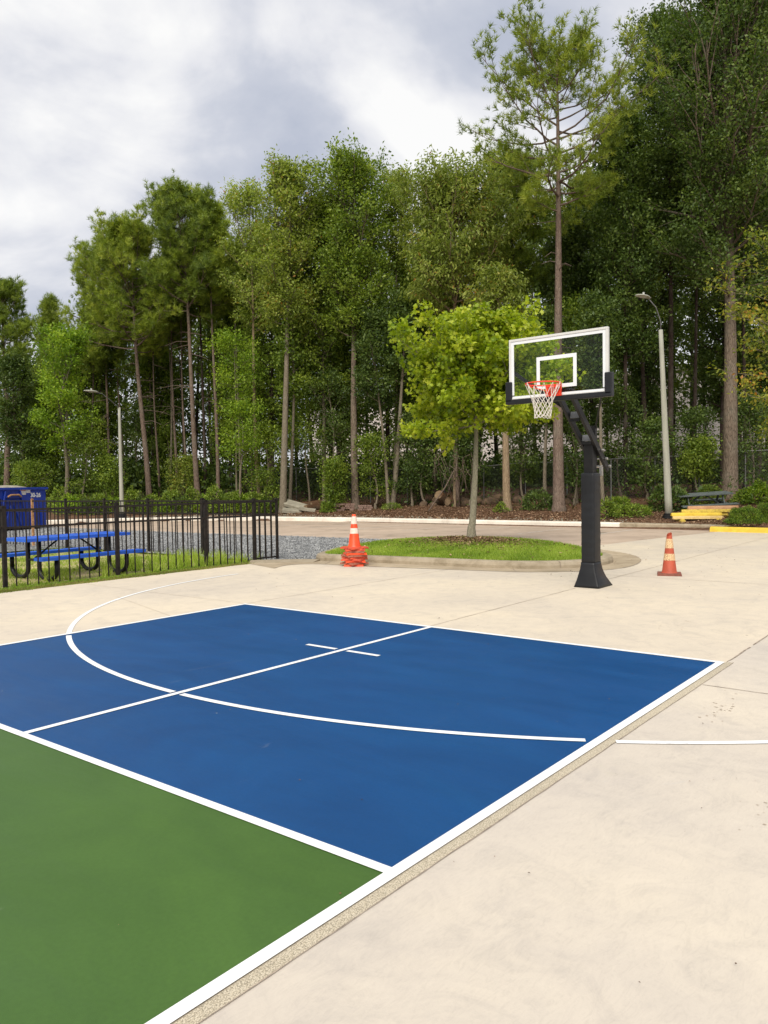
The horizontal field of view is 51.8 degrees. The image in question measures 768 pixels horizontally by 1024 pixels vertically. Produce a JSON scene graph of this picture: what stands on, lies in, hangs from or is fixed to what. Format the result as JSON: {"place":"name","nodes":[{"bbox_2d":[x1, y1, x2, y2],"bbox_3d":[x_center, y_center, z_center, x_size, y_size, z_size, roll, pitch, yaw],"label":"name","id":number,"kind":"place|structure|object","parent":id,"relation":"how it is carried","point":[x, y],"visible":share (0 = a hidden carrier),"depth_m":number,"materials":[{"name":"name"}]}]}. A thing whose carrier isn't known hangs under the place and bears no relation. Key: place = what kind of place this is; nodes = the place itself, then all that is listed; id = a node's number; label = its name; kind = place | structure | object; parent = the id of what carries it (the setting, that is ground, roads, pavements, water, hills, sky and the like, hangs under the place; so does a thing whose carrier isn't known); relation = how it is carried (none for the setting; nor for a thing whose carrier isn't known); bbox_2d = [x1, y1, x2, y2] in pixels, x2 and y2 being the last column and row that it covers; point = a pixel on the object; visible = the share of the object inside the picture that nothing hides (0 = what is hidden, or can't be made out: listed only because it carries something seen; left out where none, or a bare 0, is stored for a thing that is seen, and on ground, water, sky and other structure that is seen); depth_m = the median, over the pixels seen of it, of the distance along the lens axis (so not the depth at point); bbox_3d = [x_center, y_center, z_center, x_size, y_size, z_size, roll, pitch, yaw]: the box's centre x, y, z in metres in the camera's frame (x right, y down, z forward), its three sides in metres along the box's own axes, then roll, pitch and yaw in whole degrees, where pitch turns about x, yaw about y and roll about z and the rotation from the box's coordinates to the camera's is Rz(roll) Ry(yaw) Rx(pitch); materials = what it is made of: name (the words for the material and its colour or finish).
{"place":"outdoors","nodes":[
{"label":"outdoors","id":0,"kind":"place"},
{"bbox_2d":[0,545,249,589],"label":"yard ground","id":1,"kind":"structure","parent":0,"point":[95,574],"depth_m":16.32,"materials":[{"name":"green plant"}]},
{"bbox_2d":[0,531,145,580],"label":"picnic table","id":2,"kind":"object","parent":1,"relation":"on","point":[83,555],"visible":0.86,"depth_m":14.53,"materials":[{"name":"blue metal"}]},
{"bbox_2d":[0,559,258,593],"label":"verge grass","id":3,"kind":"structure","parent":1,"relation":"on","point":[97,578],"depth_m":13.92,"materials":[{"name":"green plant"}]},
{"bbox_2d":[0,547,262,581],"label":"tall grass tufts","id":4,"kind":"object","parent":1,"relation":"on","point":[139,564],"visible":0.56,"depth_m":15.92,"materials":[{"name":"green plant"}]},
{"bbox_2d":[0,528,391,559],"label":"gravel area","id":5,"kind":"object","parent":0,"point":[19,547],"visible":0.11,"depth_m":21.46,"materials":[{"name":"grey gravel"}]},
{"bbox_2d":[0,487,47,527],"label":"dumpster","id":6,"kind":"object","parent":5,"relation":"on","point":[26,493],"visible":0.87,"depth_m":30.66,"materials":[{"name":"blue paint"}]},
{"bbox_2d":[7,527,387,559],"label":"gravel stones","id":7,"kind":"object","parent":5,"relation":"on","point":[314,553],"visible":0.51,"depth_m":22.29,"materials":[{"name":"grey gravel"}]},
{"bbox_2d":[0,0,762,474],"label":"sky","id":8,"kind":"structure","parent":0,"point":[99,98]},
{"bbox_2d":[46,482,767,550],"bbox_3d":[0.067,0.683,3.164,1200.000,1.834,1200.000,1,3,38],"label":"ground","id":9,"kind":"structure","parent":0,"point":[517,490],"depth_m":34.19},
{"bbox_2d":[0,274,40,484],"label":"pine tree","id":10,"kind":"object","parent":9,"relation":"on","point":[11,291],"visible":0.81,"depth_m":43.45,"materials":[{"name":"green plant"}]},
{"bbox_2d":[0,348,44,486],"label":"broadleaf tree","id":11,"kind":"object","parent":9,"relation":"on","point":[14,366],"visible":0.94,"depth_m":42.08,"materials":[{"name":"green plant"}]},
{"bbox_2d":[0,456,61,497],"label":"sapling","id":12,"kind":"object","parent":9,"relation":"on","point":[25,468],"visible":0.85,"depth_m":41.27,"materials":[{"name":"green plant"}]},
{"bbox_2d":[18,372,70,477],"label":"broadleaf tree","id":13,"kind":"object","parent":9,"relation":"on","point":[52,456],"visible":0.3,"depth_m":46.78,"materials":[{"name":"green plant"}]},
{"bbox_2d":[26,291,70,453],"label":"pine tree","id":14,"kind":"object","parent":9,"relation":"on","point":[49,306],"visible":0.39,"depth_m":49.32,"materials":[{"name":"green plant"}]},
{"bbox_2d":[21,318,102,495],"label":"broadleaf tree","id":15,"kind":"object","parent":9,"relation":"on","point":[70,345],"visible":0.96,"depth_m":39.63,"materials":[{"name":"green plant"}]},
{"bbox_2d":[57,417,115,495],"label":"sapling","id":16,"kind":"object","parent":9,"relation":"on","point":[84,449],"visible":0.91,"depth_m":39.82,"materials":[{"name":"green plant"}]},
{"bbox_2d":[71,304,112,497],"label":"pine tree","id":17,"kind":"object","parent":9,"relation":"on","point":[98,368],"visible":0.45,"depth_m":45.51,"materials":[{"name":"green plant"}]},
{"bbox_2d":[71,343,130,490],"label":"broadleaf tree","id":18,"kind":"object","parent":9,"relation":"on","point":[100,377],"visible":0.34,"depth_m":46.77,"materials":[{"name":"green plant"}]},
{"bbox_2d":[68,239,149,493],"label":"pine tree","id":19,"kind":"object","parent":9,"relation":"on","point":[117,355],"visible":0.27,"depth_m":45.61,"materials":[{"name":"green plant"}]},
{"bbox_2d":[87,451,131,508],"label":"sapling","id":20,"kind":"object","parent":9,"relation":"on","point":[110,480],"visible":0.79,"depth_m":40.02,"materials":[{"name":"green plant"}]},
{"bbox_2d":[57,203,183,499],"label":"pine tree","id":21,"kind":"object","parent":9,"relation":"on","point":[123,240],"visible":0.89,"depth_m":41.46,"materials":[{"name":"green plant"}]},
{"bbox_2d":[113,401,163,493],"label":"sapling","id":22,"kind":"object","parent":9,"relation":"on","point":[134,415],"visible":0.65,"depth_m":45.48,"materials":[{"name":"green plant"}]},
{"bbox_2d":[0,498,278,588],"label":"metal fence","id":23,"kind":"object","parent":9,"relation":"on","point":[203,518],"visible":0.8,"depth_m":16.15,"materials":[{"name":"black metal"}]},
{"bbox_2d":[123,341,196,494],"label":"broadleaf tree","id":24,"kind":"object","parent":9,"relation":"on","point":[158,379],"visible":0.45,"depth_m":47.12,"materials":[{"name":"green plant"}]},
{"bbox_2d":[147,419,191,493],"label":"sapling","id":25,"kind":"object","parent":9,"relation":"on","point":[165,433],"visible":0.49,"depth_m":46.23,"materials":[{"name":"green plant"}]},
{"bbox_2d":[139,250,203,484],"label":"pine tree","id":26,"kind":"object","parent":9,"relation":"on","point":[176,330],"visible":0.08,"depth_m":44.70,"materials":[{"name":"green plant"}]},
{"bbox_2d":[157,452,201,496],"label":"sapling","id":27,"kind":"object","parent":9,"relation":"on","point":[185,465],"visible":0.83,"depth_m":43.22,"materials":[{"name":"green plant"}]},
{"bbox_2d":[131,168,241,496],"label":"pine tree","id":28,"kind":"object","parent":9,"relation":"on","point":[174,199],"visible":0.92,"depth_m":40.66,"materials":[{"name":"green plant"}]},
{"bbox_2d":[178,243,215,495],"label":"pine tree","id":29,"kind":"object","parent":9,"relation":"on","point":[200,307],"visible":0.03,"depth_m":44.69,"materials":[{"name":"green plant"}]},
{"bbox_2d":[183,192,237,499],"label":"pine tree","id":30,"kind":"object","parent":9,"relation":"on","point":[221,227],"visible":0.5,"depth_m":41.77,"materials":[{"name":"green plant"}]},
{"bbox_2d":[193,301,266,490],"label":"broadleaf tree","id":31,"kind":"object","parent":9,"relation":"on","point":[220,419],"visible":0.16,"depth_m":45.22,"materials":[{"name":"green plant"}]},
{"bbox_2d":[202,325,268,511],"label":"sapling","id":32,"kind":"object","parent":9,"relation":"on","point":[229,339],"visible":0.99,"depth_m":38.51,"materials":[{"name":"green plant"}]},
{"bbox_2d":[206,297,270,494],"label":"broadleaf tree","id":33,"kind":"object","parent":9,"relation":"on","point":[231,394],"visible":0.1,"depth_m":44.22,"materials":[{"name":"green plant"}]},
{"bbox_2d":[209,176,275,493],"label":"broadleaf tree","id":34,"kind":"object","parent":9,"relation":"on","point":[236,203],"visible":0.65,"depth_m":39.71,"materials":[{"name":"green plant"}]},
{"bbox_2d":[212,393,276,497],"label":"sapling","id":35,"kind":"object","parent":9,"relation":"on","point":[237,412],"visible":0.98,"depth_m":37.85,"materials":[{"name":"green plant"}]},
{"bbox_2d":[236,417,295,508],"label":"sapling","id":36,"kind":"object","parent":9,"relation":"on","point":[268,474],"visible":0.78,"depth_m":38.37,"materials":[{"name":"green plant"}]},
{"bbox_2d":[236,242,305,484],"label":"broadleaf tree","id":37,"kind":"object","parent":9,"relation":"on","point":[271,379],"visible":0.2,"depth_m":41.19,"materials":[{"name":"green plant"}]},
{"bbox_2d":[240,144,330,513],"bbox_3d":[-4.535,-8.273,37.495,4.386,17.239,4.484,-1,2,-17],"label":"broadleaf tree","id":38,"kind":"object","parent":9,"relation":"on","point":[286,186],"visible":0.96,"depth_m":36.75,"materials":[{"name":"green plant"}]},
{"bbox_2d":[263,262,319,499],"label":"broadleaf tree","id":39,"kind":"object","parent":9,"relation":"on","point":[279,363],"visible":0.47,"depth_m":37.97,"materials":[{"name":"green plant"}]},
{"bbox_2d":[275,397,341,500],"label":"sapling","id":40,"kind":"object","parent":9,"relation":"on","point":[307,410],"visible":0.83,"depth_m":39.31,"materials":[{"name":"green plant"}]},
{"bbox_2d":[277,192,375,501],"bbox_3d":[-2.933,-7.803,39.082,4.839,15.770,5.235,1,3,38],"label":"broadleaf tree","id":41,"kind":"object","parent":9,"relation":"on","point":[330,342],"visible":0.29,"depth_m":38.41,"materials":[{"name":"green plant"}]},
{"bbox_2d":[295,364,366,500],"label":"sapling","id":42,"kind":"object","parent":9,"relation":"on","point":[332,417],"visible":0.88,"depth_m":37.94,"materials":[{"name":"green plant"}]},
{"bbox_2d":[312,453,351,509],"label":"sapling","id":43,"kind":"object","parent":9,"relation":"on","point":[335,469],"visible":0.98,"depth_m":36.38,"materials":[{"name":"green plant"}]},
{"bbox_2d":[302,248,374,501],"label":"broadleaf tree","id":44,"kind":"object","parent":9,"relation":"on","point":[362,409],"visible":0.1,"depth_m":40.29,"materials":[{"name":"green plant"}]},
{"bbox_2d":[303,127,402,509],"bbox_3d":[-1.502,-8.502,37.007,4.534,17.361,4.296,1,3,38],"label":"broadleaf tree","id":45,"kind":"object","parent":9,"relation":"on","point":[352,171],"visible":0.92,"depth_m":36.30,"materials":[{"name":"green plant"}]},
{"bbox_2d":[343,304,403,508],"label":"broadleaf tree","id":46,"kind":"object","parent":9,"relation":"on","point":[369,347],"visible":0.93,"depth_m":36.31,"materials":[{"name":"green plant"}]},
{"bbox_2d":[350,431,401,508],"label":"sapling","id":47,"kind":"object","parent":9,"relation":"on","point":[367,449],"visible":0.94,"depth_m":36.84,"materials":[{"name":"green plant"}]},
{"bbox_2d":[46,521,709,546],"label":"parking lot","id":48,"kind":"structure","parent":9,"relation":"on","point":[568,535],"depth_m":26.46,"materials":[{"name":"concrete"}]},
{"bbox_2d":[0,532,767,1023],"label":"concrete court","id":49,"kind":"object","parent":9,"relation":"on","point":[718,612],"visible":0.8,"depth_m":10.79,"materials":[{"name":"beige concrete"}]},
{"bbox_2d":[0,729,382,1023],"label":"green court panel","id":50,"kind":"object","parent":49,"relation":"on","point":[189,897],"visible":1,"depth_m":3.08,"materials":[{"name":"paint"}]},
{"bbox_2d":[0,604,714,866],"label":"blue court panel","id":51,"kind":"object","parent":49,"relation":"on","point":[415,791],"visible":1,"depth_m":5.55,"materials":[{"name":"paint"}]},
{"bbox_2d":[0,603,723,1023],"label":"court lines","id":52,"kind":"object","parent":49,"relation":"on","point":[242,969],"visible":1,"depth_m":3.69,"materials":[{"name":"white paint"}]},
{"bbox_2d":[66,574,767,743],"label":"three point line","id":53,"kind":"object","parent":49,"relation":"on","point":[73,647],"visible":1,"depth_m":5.23,"materials":[{"name":"white paint"}]},
{"bbox_2d":[250,550,640,571],"bbox_3d":[1.989,0.971,16.181,7.662,0.001,5.995,-3,3,-41],"label":"gutter apron","id":54,"kind":"object","parent":49,"relation":"on","point":[623,559],"visible":0.62,"depth_m":15.08,"materials":[{"name":"concrete"}]},
{"bbox_2d":[316,548,612,568],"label":"kerb island","id":55,"kind":"structure","parent":49,"relation":"on","point":[606,558],"depth_m":14.85,"materials":[{"name":"concrete"}]},
{"bbox_2d":[368,539,571,559],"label":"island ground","id":56,"kind":"structure","parent":55,"relation":"on","point":[480,552],"depth_m":16.95,"materials":[{"name":"green plant"}]},
{"bbox_2d":[325,535,602,560],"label":"island grass","id":57,"kind":"structure","parent":56,"relation":"on","point":[516,552],"depth_m":16.44,"materials":[{"name":"green plant"}]},
{"bbox_2d":[361,535,575,551],"bbox_3d":[2.005,0.654,18.146,3.949,0.219,4.963,-2,2,-28],"label":"mulch ring","id":58,"kind":"object","parent":56,"relation":"on","point":[462,538],"visible":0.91,"depth_m":17.73,"materials":[{"name":"brown plant"}]},
{"bbox_2d":[386,293,586,536],"bbox_3d":[2.272,-1.895,18.264,4.414,5.651,4.678,1,3,38],"label":"maple tree","id":59,"kind":"object","parent":56,"relation":"on","point":[464,369],"visible":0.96,"depth_m":17.35,"materials":[{"name":"green plant"}]},
{"bbox_2d":[505,326,613,588],"bbox_3d":[2.680,-0.662,11.185,1.762,3.594,1.708,-1,2,-10],"label":"basketball goal","id":60,"kind":"object","parent":49,"relation":"on","point":[591,574],"visible":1,"depth_m":11.31,"materials":[{"name":"black metal"}]},
{"bbox_2d":[0,142,767,497],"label":"trees","id":61,"kind":"object","parent":9,"relation":"on","point":[138,476],"depth_m":47.16,"materials":[{"name":"green plant"}]},
{"bbox_2d":[46,516,730,527],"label":"kerb","id":62,"kind":"structure","parent":9,"relation":"on","point":[466,521],"depth_m":30.64,"materials":[{"name":"white concrete"}]},
{"bbox_2d":[375,159,416,501],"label":"broadleaf tree","id":63,"kind":"object","parent":9,"relation":"on","point":[394,243],"visible":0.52,"depth_m":38.69,"materials":[{"name":"green plant"}]},
{"bbox_2d":[370,286,437,507],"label":"broadleaf tree","id":64,"kind":"object","parent":9,"relation":"on","point":[396,303],"visible":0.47,"depth_m":36.53,"materials":[{"name":"green plant"}]},
{"bbox_2d":[377,270,446,501],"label":"broadleaf tree","id":65,"kind":"object","parent":9,"relation":"on","point":[406,399],"visible":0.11,"depth_m":38.79,"materials":[{"name":"green plant"}]},
{"bbox_2d":[382,406,444,505],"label":"sapling","id":66,"kind":"object","parent":9,"relation":"on","point":[407,418],"visible":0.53,"depth_m":36.41,"materials":[{"name":"green plant"}]},
{"bbox_2d":[398,431,444,500],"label":"sapling","id":67,"kind":"object","parent":9,"relation":"on","point":[431,460],"visible":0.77,"depth_m":36.07,"materials":[{"name":"green plant"}]},
{"bbox_2d":[88,461,767,508],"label":"undergrowth","id":68,"kind":"object","parent":9,"relation":"on","point":[616,489],"visible":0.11,"depth_m":37.09,"materials":[{"name":"green plant"}]},
{"bbox_2d":[381,144,540,506],"bbox_3d":[3.265,-7.817,35.071,6.752,15.736,6.089,1,3,38],"label":"broadleaf tree","id":69,"kind":"object","parent":9,"relation":"on","point":[447,196],"visible":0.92,"depth_m":33.98,"materials":[{"name":"green plant"}]},
{"bbox_2d":[440,423,492,505],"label":"sapling","id":70,"kind":"object","parent":9,"relation":"on","point":[462,453],"visible":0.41,"depth_m":34.99,"materials":[{"name":"green plant"}]},
{"bbox_2d":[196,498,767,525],"bbox_3d":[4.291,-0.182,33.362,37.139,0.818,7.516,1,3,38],"label":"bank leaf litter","id":71,"kind":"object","parent":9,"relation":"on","point":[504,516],"visible":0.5,"depth_m":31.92,"materials":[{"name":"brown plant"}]},
{"bbox_2d":[453,258,532,511],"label":"broadleaf tree","id":72,"kind":"object","parent":9,"relation":"on","point":[502,276],"visible":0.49,"depth_m":31.74,"materials":[{"name":"green plant"}]},
{"bbox_2d":[231,450,767,503],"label":"chain link fence","id":73,"kind":"object","parent":9,"relation":"on","point":[610,475],"visible":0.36,"depth_m":34.73,"materials":[{"name":"metal"}]},
{"bbox_2d":[460,135,563,494],"bbox_3d":[6.413,-8.940,37.942,4.878,17.094,4.760,1,3,38],"label":"pine tree","id":74,"kind":"object","parent":9,"relation":"on","point":[524,254],"visible":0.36,"depth_m":36.82,"materials":[{"name":"green plant"}]},
{"bbox_2d":[493,412,552,498],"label":"sapling","id":75,"kind":"object","parent":9,"relation":"on","point":[526,444],"visible":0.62,"depth_m":34.59,"materials":[{"name":"green plant"}]},
{"bbox_2d":[309,364,765,467],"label":"warehouse","id":76,"kind":"structure","parent":9,"relation":"on","point":[717,424],"depth_m":76.66,"materials":[{"name":"concrete"}]},
{"bbox_2d":[530,304,583,502],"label":"broadleaf tree","id":77,"kind":"object","parent":9,"relation":"on","point":[545,317],"visible":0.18,"depth_m":33.06,"materials":[{"name":"green plant"}]},
{"bbox_2d":[457,0,679,511],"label":"pine tree","id":78,"kind":"object","parent":9,"relation":"on","point":[556,59],"visible":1,"depth_m":30.30,"materials":[{"name":"green plant"}]},
{"bbox_2d":[533,203,607,491],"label":"broadleaf tree","id":79,"kind":"object","parent":9,"relation":"on","point":[570,284],"visible":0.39,"depth_m":36.16,"materials":[{"name":"green plant"}]},
{"bbox_2d":[550,287,592,503],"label":"sapling","id":80,"kind":"object","parent":9,"relation":"on","point":[572,310],"visible":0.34,"depth_m":32.99,"materials":[{"name":"green plant"}]},
{"bbox_2d":[546,399,608,505],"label":"sapling","id":81,"kind":"object","parent":9,"relation":"on","point":[574,442],"visible":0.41,"depth_m":32.91,"materials":[{"name":"green plant"}]},
{"bbox_2d":[571,286,626,509],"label":"broadleaf tree","id":82,"kind":"object","parent":9,"relation":"on","point":[597,313],"visible":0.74,"depth_m":30.41,"materials":[{"name":"green plant"}]},
{"bbox_2d":[594,383,649,494],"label":"sapling","id":83,"kind":"object","parent":9,"relation":"on","point":[620,400],"visible":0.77,"depth_m":33.85,"materials":[{"name":"green plant"}]},
{"bbox_2d":[573,106,679,495],"bbox_3d":[10.265,-8.721,33.489,4.231,16.777,4.284,1,3,38],"label":"broadleaf tree","id":84,"kind":"object","parent":9,"relation":"on","point":[616,229],"visible":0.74,"depth_m":32.92,"materials":[{"name":"green plant"}]},
{"bbox_2d":[602,172,678,493],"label":"pine tree","id":85,"kind":"object","parent":9,"relation":"on","point":[643,389],"visible":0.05,"depth_m":35.33,"materials":[{"name":"green plant"}]},
{"bbox_2d":[613,412,681,498],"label":"sapling","id":86,"kind":"object","parent":9,"relation":"on","point":[651,441],"visible":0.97,"depth_m":32.71,"materials":[{"name":"green plant"}]},
{"bbox_2d":[612,257,687,484],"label":"broadleaf tree","id":87,"kind":"object","parent":9,"relation":"on","point":[654,402],"visible":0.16,"depth_m":37.18,"materials":[{"name":"green plant"}]},
{"bbox_2d":[635,292,672,518],"bbox_3d":[9.042,-3.458,26.224,1.977,7.457,0.473,-2,3,-39],"label":"street lamp","id":88,"kind":"object","parent":9,"relation":"on","point":[667,482],"visible":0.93,"depth_m":26.65,"materials":[{"name":"grey metal"}]},
{"bbox_2d":[609,0,736,492],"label":"broadleaf tree","id":89,"kind":"object","parent":9,"relation":"on","point":[641,82],"visible":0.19,"depth_m":33.88,"materials":[{"name":"green plant"}]},
{"bbox_2d":[607,0,767,498],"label":"oak tree","id":90,"kind":"object","parent":9,"relation":"on","point":[730,28],"visible":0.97,"depth_m":29.83,"materials":[{"name":"green plant"}]},
{"bbox_2d":[656,403,721,492],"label":"sapling","id":91,"kind":"object","parent":9,"relation":"on","point":[697,416],"visible":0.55,"depth_m":32.77,"materials":[{"name":"green plant"}]},
{"bbox_2d":[649,28,740,491],"bbox_3d":[13.696,-11.018,35.010,4.529,20.876,4.803,-1,2,-2],"label":"broadleaf tree","id":92,"kind":"object","parent":9,"relation":"on","point":[695,356],"visible":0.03,"depth_m":35.06,"materials":[{"name":"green plant"}]},
{"bbox_2d":[672,433,722,498],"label":"sapling","id":93,"kind":"object","parent":9,"relation":"on","point":[702,449],"visible":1,"depth_m":31.65,"materials":[{"name":"green plant"}]},
{"bbox_2d":[673,181,765,484],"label":"broadleaf tree","id":94,"kind":"object","parent":9,"relation":"on","point":[717,394],"visible":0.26,"depth_m":37.15,"materials":[{"name":"green plant"}]},
{"bbox_2d":[694,3,767,487],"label":"broadleaf tree","id":95,"kind":"object","parent":9,"relation":"on","point":[743,330],"visible":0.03,"depth_m":34.21,"materials":[{"name":"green plant"}]},
{"bbox_2d":[702,222,767,443],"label":"broadleaf tree","id":96,"kind":"object","parent":9,"relation":"on","point":[744,314],"visible":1,"depth_m":22.38,"materials":[{"name":"green plant"}]},
{"bbox_2d":[715,393,767,484],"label":"sapling","id":97,"kind":"object","parent":9,"relation":"on","point":[747,406],"visible":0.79,"depth_m":32.40,"materials":[{"name":"green plant"}]},
{"bbox_2d":[715,173,767,479],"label":"broadleaf tree","id":98,"kind":"object","parent":9,"relation":"on","point":[762,383],"visible":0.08,"depth_m":37.30,"materials":[{"name":"green plant"}]},
{"bbox_2d":[723,505,767,523],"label":"boxwood bush","id":99,"kind":"object","parent":9,"relation":"on","point":[745,512],"visible":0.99,"depth_m":24.08,"materials":[{"name":"green plant"}]},
{"bbox_2d":[199,636,767,1023],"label":"concrete side slab","id":100,"kind":"structure","parent":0,"point":[642,866],"depth_m":2.89,"materials":[{"name":"beige concrete"}]},
{"bbox_2d":[173,662,731,1023],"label":"aggregate strip","id":101,"kind":"object","parent":100,"relation":"on","point":[222,998],"visible":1,"depth_m":3.09,"materials":[{"name":"beige concrete"}]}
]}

